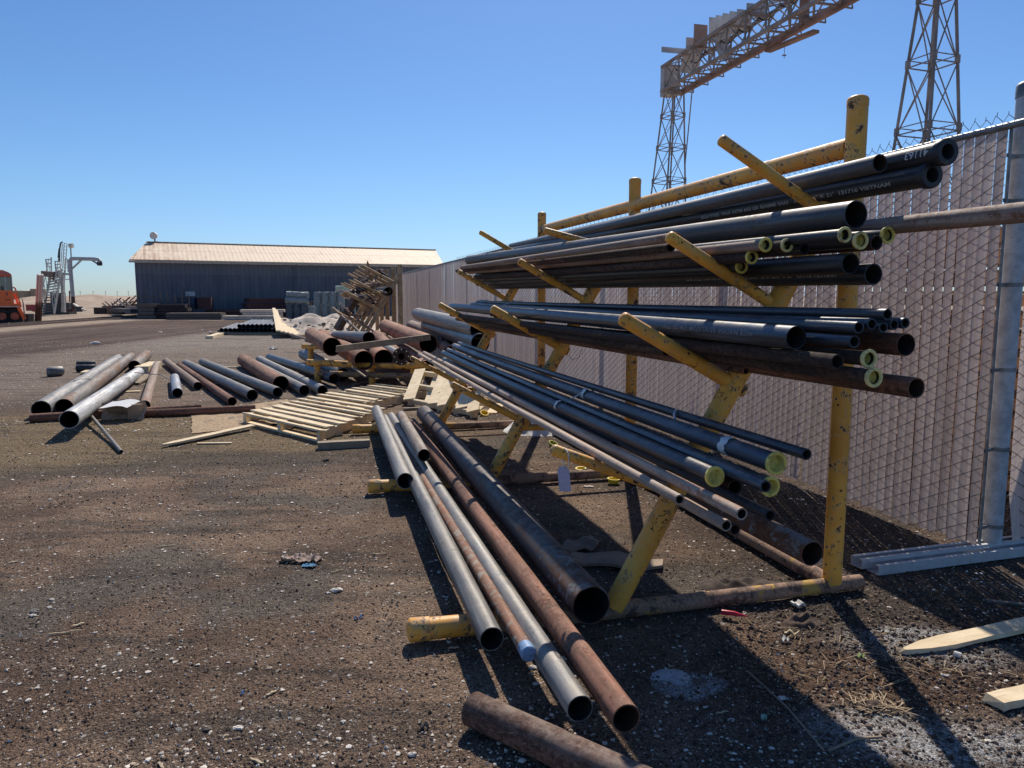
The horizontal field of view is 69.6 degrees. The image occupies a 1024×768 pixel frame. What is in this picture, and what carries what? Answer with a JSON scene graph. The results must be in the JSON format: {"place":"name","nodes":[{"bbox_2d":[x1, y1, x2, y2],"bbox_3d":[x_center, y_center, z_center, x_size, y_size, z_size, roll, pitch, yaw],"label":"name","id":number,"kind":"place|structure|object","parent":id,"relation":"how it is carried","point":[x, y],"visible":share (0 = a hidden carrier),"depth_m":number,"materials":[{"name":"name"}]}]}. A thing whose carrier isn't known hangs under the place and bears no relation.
{"place":"outdoors","nodes":[
{"label":"outdoors","id":0,"kind":"place"},
{"bbox_2d":[129,241,442,314],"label":"barn","id":1,"kind":"structure","parent":0,"point":[226,276],"depth_m":53.19,"materials":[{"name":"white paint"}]},
{"bbox_2d":[0,296,1023,767],"bbox_3d":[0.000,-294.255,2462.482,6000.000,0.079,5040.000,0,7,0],"label":"ground","id":2,"kind":"structure","parent":0,"point":[34,354],"depth_m":3.66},
{"bbox_2d":[0,270,25,323],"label":"rail tractor","id":3,"kind":"object","parent":2,"relation":"on","point":[11,311],"visible":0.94,"depth_m":38.19,"materials":[{"name":"orange paint"}]},
{"bbox_2d":[24,274,43,321],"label":"steel post","id":4,"kind":"object","parent":2,"relation":"on","point":[39,297],"visible":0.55,"depth_m":40.55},
{"bbox_2d":[41,241,68,313],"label":"stair tower","id":5,"kind":"structure","parent":2,"relation":"on","point":[60,275],"depth_m":57.38,"materials":[{"name":"beige metal"}]},
{"bbox_2d":[0,315,136,327],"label":"rail track","id":6,"kind":"structure","parent":2,"relation":"on","point":[61,321],"depth_m":40.38,"materials":[{"name":"metal"}]},
{"bbox_2d":[31,354,122,413],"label":"steel pipe","id":7,"kind":"object","parent":2,"relation":"on","point":[45,404],"visible":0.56,"depth_m":10.17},
{"bbox_2d":[20,294,136,310],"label":"dirt mound","id":8,"kind":"object","parent":2,"relation":"on","point":[88,302],"visible":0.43,"depth_m":77.40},
{"bbox_2d":[66,243,102,311],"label":"loading arm","id":9,"kind":"object","parent":2,"relation":"on","point":[71,267],"visible":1,"depth_m":57.24},
{"bbox_2d":[54,353,135,411],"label":"steel pipe","id":10,"kind":"object","parent":2,"relation":"on","point":[96,383],"visible":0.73,"depth_m":11.08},
{"bbox_2d":[59,367,143,428],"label":"steel pipe","id":11,"kind":"object","parent":2,"relation":"on","point":[77,414],"visible":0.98,"depth_m":8.90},
{"bbox_2d":[29,404,200,422],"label":"steel pipe","id":12,"kind":"object","parent":2,"relation":"on","point":[43,417],"visible":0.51,"depth_m":8.81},
{"bbox_2d":[101,399,146,419],"bbox_3d":[-4.710,0.322,8.974,0.557,0.257,0.322,0,7,0],"label":"cardboard box","id":13,"kind":"object","parent":12,"relation":"on","point":[136,411],"visible":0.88,"depth_m":8.93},
{"bbox_2d":[140,361,159,406],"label":"steel pipe","id":14,"kind":"object","parent":2,"relation":"on","point":[147,395],"visible":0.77,"depth_m":11.22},
{"bbox_2d":[154,304,193,318],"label":"lumber stack","id":15,"kind":"object","parent":2,"relation":"on","point":[170,308],"visible":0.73,"depth_m":47.48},
{"bbox_2d":[162,358,201,389],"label":"steel pipe","id":16,"kind":"object","parent":2,"relation":"on","point":[189,379],"visible":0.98,"depth_m":12.95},
{"bbox_2d":[166,313,226,319],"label":"lumber stack","id":17,"kind":"object","parent":2,"relation":"on","point":[180,316],"visible":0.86,"depth_m":46.25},
{"bbox_2d":[176,362,236,405],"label":"steel pipe","id":18,"kind":"object","parent":2,"relation":"on","point":[226,397],"visible":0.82,"depth_m":11.32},
{"bbox_2d":[162,424,256,445],"bbox_3d":[-3.197,0.538,7.815,0.106,0.022,1.146,4,9,30],"label":"timber board","id":19,"kind":"object","parent":2,"relation":"on","point":[211,434],"visible":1,"depth_m":7.77,"materials":[{"name":"brown wood"}]},
{"bbox_2d":[182,360,257,400],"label":"steel pipe","id":20,"kind":"object","parent":2,"relation":"on","point":[246,392],"visible":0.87,"depth_m":11.84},
{"bbox_2d":[199,358,282,397],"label":"steel pipe","id":21,"kind":"object","parent":2,"relation":"on","point":[267,388],"visible":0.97,"depth_m":12.32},
{"bbox_2d":[191,399,304,432],"bbox_3d":[-3.367,0.377,9.340,1.509,0.017,2.227,-4,8,-29],"label":"particle board","id":22,"kind":"object","parent":2,"relation":"on","point":[210,422],"visible":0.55,"depth_m":8.83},
{"bbox_2d":[144,405,255,417],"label":"steel pipe","id":23,"kind":"object","parent":22,"relation":"on","point":[192,411],"visible":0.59,"depth_m":9.27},
{"bbox_2d":[0,341,518,432],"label":"yard gravel","id":24,"kind":"structure","parent":2,"relation":"on","point":[181,385],"depth_m":12.32,"materials":[{"name":"gravel"}]},
{"bbox_2d":[237,354,288,390],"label":"steel pipe","id":25,"kind":"object","parent":2,"relation":"on","point":[262,372],"visible":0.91,"depth_m":12.64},
{"bbox_2d":[242,298,285,316],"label":"steel stack","id":26,"kind":"object","parent":2,"relation":"on","point":[250,304],"visible":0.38,"depth_m":50.41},
{"bbox_2d":[256,356,327,393],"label":"steel pipe","id":27,"kind":"object","parent":2,"relation":"on","point":[316,387],"visible":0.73,"depth_m":12.53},
{"bbox_2d":[265,354,339,383],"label":"steel pipe","id":28,"kind":"object","parent":2,"relation":"on","point":[305,369],"visible":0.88,"depth_m":13.68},
{"bbox_2d":[336,334,430,351],"bbox_3d":[-2.068,-0.667,11.952,1.650,0.100,0.066,-10,11,-32],"label":"timber board","id":29,"kind":"object","parent":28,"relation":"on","point":[379,343],"visible":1,"depth_m":11.90,"materials":[{"name":"brown wood"}]},
{"bbox_2d":[242,396,385,441],"bbox_3d":[-2.373,0.375,8.855,2.424,0.140,1.369,7,9,43],"label":"wooden pallet","id":30,"kind":"object","parent":2,"relation":"on","point":[334,427],"visible":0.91,"depth_m":8.56,"materials":[{"name":"brown wood"}]},
{"bbox_2d":[254,313,379,332],"bbox_3d":[-8.558,-2.775,32.655,7.205,0.741,6.400,0,7,0],"label":"rubble","id":31,"kind":"object","parent":2,"relation":"on","point":[306,319],"visible":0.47,"depth_m":31.13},
{"bbox_2d":[317,439,369,449],"bbox_3d":[-1.670,0.598,7.309,0.508,0.070,0.095,-2,7,-15],"label":"timber board","id":32,"kind":"object","parent":2,"relation":"on","point":[341,444],"visible":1,"depth_m":7.27,"materials":[{"name":"brown wood"}]},
{"bbox_2d":[301,344,431,384],"bbox_3d":[-2.990,-0.313,12.755,3.603,0.580,1.176,6,9,42],"label":"pipe stand","id":33,"kind":"object","parent":2,"relation":"on","point":[371,374],"visible":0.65,"depth_m":12.23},
{"bbox_2d":[305,328,340,355],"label":"steel pipe","id":34,"kind":"object","parent":33,"relation":"on","point":[317,338],"visible":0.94,"depth_m":13.27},
{"bbox_2d":[319,329,373,370],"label":"steel pipe","id":35,"kind":"object","parent":33,"relation":"on","point":[360,355],"visible":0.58,"depth_m":12.60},
{"bbox_2d":[331,331,374,343],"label":"steel pipe","id":36,"kind":"object","parent":35,"relation":"on","point":[353,337],"visible":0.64,"depth_m":13.58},
{"bbox_2d":[379,319,437,352],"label":"steel pipe","id":37,"kind":"object","parent":33,"relation":"on","point":[393,329],"visible":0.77,"depth_m":14.32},
{"bbox_2d":[437,338,455,353],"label":"steel pipe","id":38,"kind":"object","parent":33,"relation":"on","point":[443,344],"visible":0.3,"depth_m":12.49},
{"bbox_2d":[421,322,489,349],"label":"steel pipe","id":39,"kind":"object","parent":38,"relation":"on","point":[452,336],"visible":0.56,"depth_m":11.56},
{"bbox_2d":[412,308,483,338],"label":"steel pipe","id":40,"kind":"object","parent":39,"relation":"on","point":[444,320],"visible":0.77,"depth_m":12.32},
{"bbox_2d":[331,264,402,338],"bbox_3d":[-5.399,-2.852,26.229,1.991,2.471,9.096,-2,7,-15],"label":"pipe rack","id":41,"kind":"object","parent":2,"relation":"on","point":[393,280],"visible":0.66,"depth_m":23.81,"materials":[{"name":"wood"}]},
{"bbox_2d":[317,383,426,409],"bbox_3d":[-1.979,0.164,10.553,1.206,0.143,1.714,4,8,28],"label":"wooden pallet","id":42,"kind":"object","parent":2,"relation":"on","point":[367,394],"visible":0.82,"depth_m":10.30,"materials":[{"name":"brown wood"}]},
{"bbox_2d":[403,368,481,417],"bbox_3d":[-0.933,0.087,10.141,0.956,0.427,2.431,-6,9,-41],"label":"wooden pallet","id":43,"kind":"object","parent":2,"relation":"on","point":[439,389],"visible":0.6,"depth_m":10.00,"materials":[{"name":"brown wood"}]},
{"bbox_2d":[0,415,1023,767],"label":"grit","id":44,"kind":"object","parent":2,"relation":"on","point":[94,703],"visible":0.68,"depth_m":2.95,"materials":[{"name":"gravel"}]},
{"bbox_2d":[0,417,1023,767],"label":"limestone chips","id":45,"kind":"object","parent":2,"relation":"on","point":[398,753],"visible":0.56,"depth_m":2.97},
{"bbox_2d":[461,691,651,767],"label":"steel pipe","id":46,"kind":"object","parent":2,"relation":"on","point":[541,740],"visible":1,"depth_m":2.37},
{"bbox_2d":[562,536,598,552],"bbox_3d":[0.413,0.960,4.405,0.220,0.043,0.173,-5,8,-34],"label":"cardboard scrap","id":47,"kind":"object","parent":2,"relation":"on","point":[583,542],"visible":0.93,"depth_m":4.38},
{"bbox_2d":[351,94,869,642],"bbox_3d":[0.016,-0.407,5.755,2.317,2.429,5.153,-2,7,-15],"label":"pipe rack","id":48,"kind":"object","parent":2,"relation":"on","point":[733,388],"visible":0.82,"depth_m":3.60,"materials":[{"name":"yellow paint"}]},
{"bbox_2d":[371,405,412,488],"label":"steel pipe","id":49,"kind":"object","parent":48,"relation":"on","point":[399,466],"visible":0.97,"depth_m":6.11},
{"bbox_2d":[384,414,503,650],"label":"steel pipe","id":50,"kind":"object","parent":48,"relation":"on","point":[486,628],"visible":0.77,"depth_m":3.56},
{"bbox_2d":[393,425,535,661],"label":"steel pipe","id":51,"kind":"object","parent":48,"relation":"on","point":[526,649],"visible":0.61,"depth_m":3.43,"materials":[{"name":"metal"}]},
{"bbox_2d":[387,412,592,721],"bbox_3d":[-0.568,0.715,5.345,0.092,0.092,6.098,-2,7,-15],"label":"steel pipe","id":52,"kind":"object","parent":48,"relation":"on","point":[573,698],"visible":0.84,"depth_m":3.00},
{"bbox_2d":[396,410,429,461],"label":"steel pipe","id":53,"kind":"object","parent":52,"relation":"on","point":[421,450],"visible":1,"depth_m":6.18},
{"bbox_2d":[417,406,609,624],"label":"steel pipe","id":54,"kind":"object","parent":48,"relation":"on","point":[580,591],"visible":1,"depth_m":3.90,"materials":[{"name":"metal"}]},
{"bbox_2d":[409,418,639,732],"bbox_3d":[-0.349,0.741,5.110,0.098,0.098,5.728,-2,7,-14],"label":"steel pipe","id":55,"kind":"object","parent":48,"relation":"on","point":[617,706],"visible":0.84,"depth_m":3.05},
{"bbox_2d":[449,314,651,344],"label":"steel pipe","id":56,"kind":"object","parent":48,"relation":"on","point":[625,337],"visible":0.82,"depth_m":4.56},
{"bbox_2d":[418,353,683,504],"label":"steel pipe","id":57,"kind":"object","parent":48,"relation":"on","point":[659,488],"visible":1,"depth_m":3.46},
{"bbox_2d":[455,318,667,355],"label":"steel pipe","id":58,"kind":"object","parent":48,"relation":"on","point":[651,349],"visible":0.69,"depth_m":4.56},
{"bbox_2d":[455,243,674,272],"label":"steel pipe","id":59,"kind":"object","parent":48,"relation":"on","point":[650,249],"visible":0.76,"depth_m":4.49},
{"bbox_2d":[460,232,680,268],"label":"steel pipe","id":60,"kind":"object","parent":48,"relation":"on","point":[644,241],"visible":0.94,"depth_m":4.49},
{"bbox_2d":[441,350,724,486],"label":"steel pipe","id":61,"kind":"object","parent":48,"relation":"on","point":[711,476],"visible":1,"depth_m":3.48,"materials":[{"name":"grey metal"}]},
{"bbox_2d":[446,348,770,492],"bbox_3d":[0.060,-0.023,5.466,0.042,0.045,6.218,-2,7,-15],"label":"steel pipe","id":62,"kind":"object","parent":61,"relation":"on","point":[750,480],"visible":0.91,"depth_m":3.37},
{"bbox_2d":[422,351,746,519],"bbox_3d":[-0.135,0.032,5.431,0.045,0.044,6.399,-2,8,-16],"label":"steel pipe","id":63,"kind":"object","parent":48,"relation":"on","point":[717,501],"visible":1,"depth_m":3.18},
{"bbox_2d":[449,368,739,534],"bbox_3d":[0.072,0.182,5.442,0.043,0.050,5.718,-2,8,-15],"label":"steel pipe","id":64,"kind":"object","parent":48,"relation":"on","point":[734,529],"visible":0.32,"depth_m":4.15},
{"bbox_2d":[490,391,731,530],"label":"steel pipe","id":65,"kind":"object","parent":48,"relation":"on","point":[708,515],"visible":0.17,"depth_m":2.61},
{"bbox_2d":[466,251,757,279],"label":"steel pipe","id":66,"kind":"object","parent":48,"relation":"on","point":[745,257],"visible":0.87,"depth_m":4.11,"materials":[{"name":"black metal"}]},
{"bbox_2d":[451,360,774,520],"bbox_3d":[0.089,0.100,5.499,0.042,0.050,6.198,-2,7,-15],"label":"steel pipe","id":67,"kind":"object","parent":48,"relation":"on","point":[761,511],"visible":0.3,"depth_m":2.94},
{"bbox_2d":[478,263,747,280],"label":"steel pipe","id":68,"kind":"object","parent":48,"relation":"on","point":[741,268],"visible":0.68,"depth_m":4.24,"materials":[{"name":"black metal"}]},
{"bbox_2d":[475,244,809,275],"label":"steel pipe","id":69,"kind":"object","parent":68,"relation":"on","point":[802,249],"visible":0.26,"depth_m":3.06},
{"bbox_2d":[484,327,748,373],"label":"steel pipe","id":70,"kind":"object","parent":48,"relation":"on","point":[728,367],"visible":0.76,"depth_m":4.55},
{"bbox_2d":[465,237,771,273],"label":"steel pipe","id":71,"kind":"object","parent":48,"relation":"on","point":[764,244],"visible":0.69,"depth_m":3.73,"materials":[{"name":"black metal"}]},
{"bbox_2d":[475,253,859,285],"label":"steel pipe","id":72,"kind":"object","parent":48,"relation":"on","point":[837,264],"visible":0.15,"depth_m":3.16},
{"bbox_2d":[808,231,868,250],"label":"steel pipe","id":73,"kind":"object","parent":72,"relation":"on","point":[859,240],"visible":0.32,"depth_m":2.76,"materials":[{"name":"metal"}]},
{"bbox_2d":[481,325,882,387],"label":"steel pipe","id":74,"kind":"object","parent":48,"relation":"on","point":[872,377],"visible":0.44,"depth_m":2.66,"materials":[{"name":"metal"}]},
{"bbox_2d":[490,317,877,367],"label":"steel pipe","id":75,"kind":"object","parent":48,"relation":"on","point":[867,358],"visible":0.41,"depth_m":2.56,"materials":[{"name":"metal"}]},
{"bbox_2d":[490,263,881,288],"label":"steel pipe","id":76,"kind":"object","parent":48,"relation":"on","point":[867,274],"visible":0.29,"depth_m":3.40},
{"bbox_2d":[780,235,882,256],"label":"steel pipe","id":77,"kind":"object","parent":76,"relation":"on","point":[875,242],"visible":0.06,"depth_m":2.79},
{"bbox_2d":[550,421,822,565],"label":"steel pipe","id":78,"kind":"object","parent":48,"relation":"on","point":[805,550],"visible":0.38,"depth_m":2.92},
{"bbox_2d":[585,238,792,265],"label":"steel pipe","id":79,"kind":"object","parent":48,"relation":"on","point":[778,246],"visible":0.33,"depth_m":2.96,"materials":[{"name":"metal"}]},
{"bbox_2d":[693,227,851,246],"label":"steel pipe","id":80,"kind":"object","parent":79,"relation":"on","point":[843,234],"visible":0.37,"depth_m":2.80,"materials":[{"name":"metal"}]},
{"bbox_2d":[465,200,866,263],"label":"steel pipe","id":81,"kind":"object","parent":80,"relation":"on","point":[849,214],"visible":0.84,"depth_m":3.40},
{"bbox_2d":[490,315,914,355],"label":"steel pipe","id":82,"kind":"object","parent":48,"relation":"on","point":[899,344],"visible":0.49,"depth_m":2.54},
{"bbox_2d":[863,322,887,332],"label":"steel pipe","id":83,"kind":"object","parent":82,"relation":"on","point":[881,327],"visible":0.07,"depth_m":2.44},
{"bbox_2d":[476,300,891,319],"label":"steel pipe","id":84,"kind":"object","parent":83,"relation":"on","point":[880,314],"visible":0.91,"depth_m":3.27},
{"bbox_2d":[491,327,924,397],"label":"steel pipe","id":85,"kind":"object","parent":48,"relation":"on","point":[904,386],"visible":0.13,"depth_m":2.55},
{"bbox_2d":[512,163,942,248],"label":"steel pipe","id":86,"kind":"object","parent":48,"relation":"on","point":[926,176],"visible":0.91,"depth_m":3.44,"materials":[{"name":"black metal"}]},
{"bbox_2d":[509,154,887,247],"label":"steel pipe","id":87,"kind":"object","parent":86,"relation":"on","point":[870,165],"visible":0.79,"depth_m":3.93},
{"bbox_2d":[719,477,741,493],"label":"steel pipe","id":88,"kind":"object","parent":48,"relation":"on","point":[734,486],"visible":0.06,"depth_m":2.82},
{"bbox_2d":[453,354,779,496],"bbox_3d":[0.125,0.009,5.468,0.077,0.077,6.055,-2,7,-15],"label":"steel pipe","id":89,"kind":"object","parent":88,"relation":"on","point":[775,486],"visible":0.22,"depth_m":2.79,"materials":[{"name":"black metal"}]},
{"bbox_2d":[452,343,786,474],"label":"steel pipe","id":90,"kind":"object","parent":89,"relation":"on","point":[772,463],"visible":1,"depth_m":3.45,"materials":[{"name":"grey metal"}]},
{"bbox_2d":[457,342,811,459],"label":"steel pipe","id":91,"kind":"object","parent":90,"relation":"on","point":[777,445],"visible":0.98,"depth_m":3.37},
{"bbox_2d":[519,138,958,241],"bbox_3d":[0.866,-1.282,5.867,0.103,0.103,6.374,-2,8,-14],"label":"steel pipe","id":92,"kind":"object","parent":48,"relation":"on","point":[943,152],"visible":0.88,"depth_m":2.88,"materials":[{"name":"black metal"}]},
{"bbox_2d":[607,309,876,329],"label":"steel pipe","id":93,"kind":"object","parent":48,"relation":"on","point":[870,323],"visible":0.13,"depth_m":2.69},
{"bbox_2d":[671,338,843,368],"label":"steel pipe","id":94,"kind":"object","parent":48,"relation":"on","point":[822,360],"visible":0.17,"depth_m":2.77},
{"bbox_2d":[448,303,805,349],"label":"steel pipe","id":95,"kind":"object","parent":94,"relation":"on","point":[783,336],"visible":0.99,"depth_m":3.25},
{"bbox_2d":[805,332,859,347],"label":"steel pipe","id":96,"kind":"object","parent":94,"relation":"on","point":[841,340],"visible":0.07,"depth_m":2.49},
{"bbox_2d":[470,302,863,333],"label":"steel pipe","id":97,"kind":"object","parent":96,"relation":"on","point":[856,327],"visible":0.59,"depth_m":3.02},
{"bbox_2d":[696,202,1023,243],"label":"steel pipe","id":98,"kind":"object","parent":48,"relation":"on","point":[1000,214],"visible":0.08,"depth_m":2.53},
{"bbox_2d":[570,551,662,570],"bbox_3d":[0.583,0.992,4.138,0.520,0.040,0.211,2,7,14],"label":"board","id":99,"kind":"object","parent":2,"relation":"on","point":[614,558],"visible":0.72,"depth_m":4.12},
{"bbox_2d":[651,669,690,684],"bbox_3d":[0.624,1.160,2.917,0.258,0.020,0.200,0,7,0],"label":"cement patch","id":100,"kind":"object","parent":2,"relation":"on","point":[676,676],"visible":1,"depth_m":2.91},
{"bbox_2d":[396,81,1023,548],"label":"chain link fence","id":101,"kind":"object","parent":2,"relation":"on","point":[880,413],"visible":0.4,"depth_m":4.63,"materials":[{"name":"metal"}]},
{"bbox_2d":[691,577,781,590],"bbox_3d":[1.188,1.033,3.833,0.606,0.054,0.240,0,7,0],"label":"soil lump","id":102,"kind":"object","parent":2,"relation":"on","point":[718,584],"visible":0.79,"depth_m":3.81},
{"bbox_2d":[782,611,821,628],"bbox_3d":[1.345,1.082,3.397,0.201,0.062,0.140,0,7,0],"label":"soil lump","id":103,"kind":"object","parent":2,"relation":"on","point":[804,620],"visible":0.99,"depth_m":3.38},
{"bbox_2d":[582,544,1023,767],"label":"dirt clods","id":104,"kind":"object","parent":2,"relation":"on","point":[911,688],"visible":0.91,"depth_m":3.00,"materials":[{"name":"soil"}]},
{"bbox_2d":[648,0,962,309],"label":"lattice crane","id":105,"kind":"object","parent":2,"relation":"on","point":[732,24],"visible":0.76,"depth_m":30.87,"materials":[{"name":"metal"}]},
{"bbox_2d":[670,614,960,706],"bbox_3d":[1.307,1.129,3.085,1.279,0.024,0.797,0,7,0],"label":"dry straw","id":106,"kind":"object","parent":2,"relation":"on","point":[884,654],"visible":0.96,"depth_m":3.03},
{"bbox_2d":[824,690,924,718],"bbox_3d":[1.311,1.174,2.700,0.346,0.022,0.203,0,7,0],"label":"dry straw","id":107,"kind":"object","parent":2,"relation":"on","point":[896,709],"visible":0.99,"depth_m":2.68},
{"bbox_2d":[766,630,1023,690],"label":"dry straw","id":108,"kind":"object","parent":2,"relation":"on","point":[885,659],"visible":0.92,"depth_m":2.99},
{"bbox_2d":[851,536,1023,575],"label":"galvanised channel","id":109,"kind":"object","parent":2,"relation":"on","point":[895,561],"visible":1,"depth_m":4.14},
{"bbox_2d":[899,617,1023,654],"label":"timber board","id":110,"kind":"object","parent":2,"relation":"on","point":[971,636],"visible":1,"depth_m":3.17,"materials":[{"name":"brown wood"}]},
{"bbox_2d":[982,684,1023,711],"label":"timber board","id":111,"kind":"object","parent":2,"relation":"on","point":[1006,699],"visible":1,"depth_m":2.70,"materials":[{"name":"brown wood"}]},
{"bbox_2d":[1004,298,1023,540],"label":"chain link fence","id":112,"kind":"object","parent":2,"relation":"on","point":[1016,495],"visible":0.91,"depth_m":4.32,"materials":[{"name":"metal"}]},
{"bbox_2d":[0,0,1023,295],"label":"sky","id":113,"kind":"structure","parent":0,"point":[409,124],"materials":[{"name":"blue"}]},
{"bbox_2d":[442,357,615,442],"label":"steel pipe","id":114,"kind":"object","parent":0,"point":[527,400],"visible":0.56,"depth_m":5.22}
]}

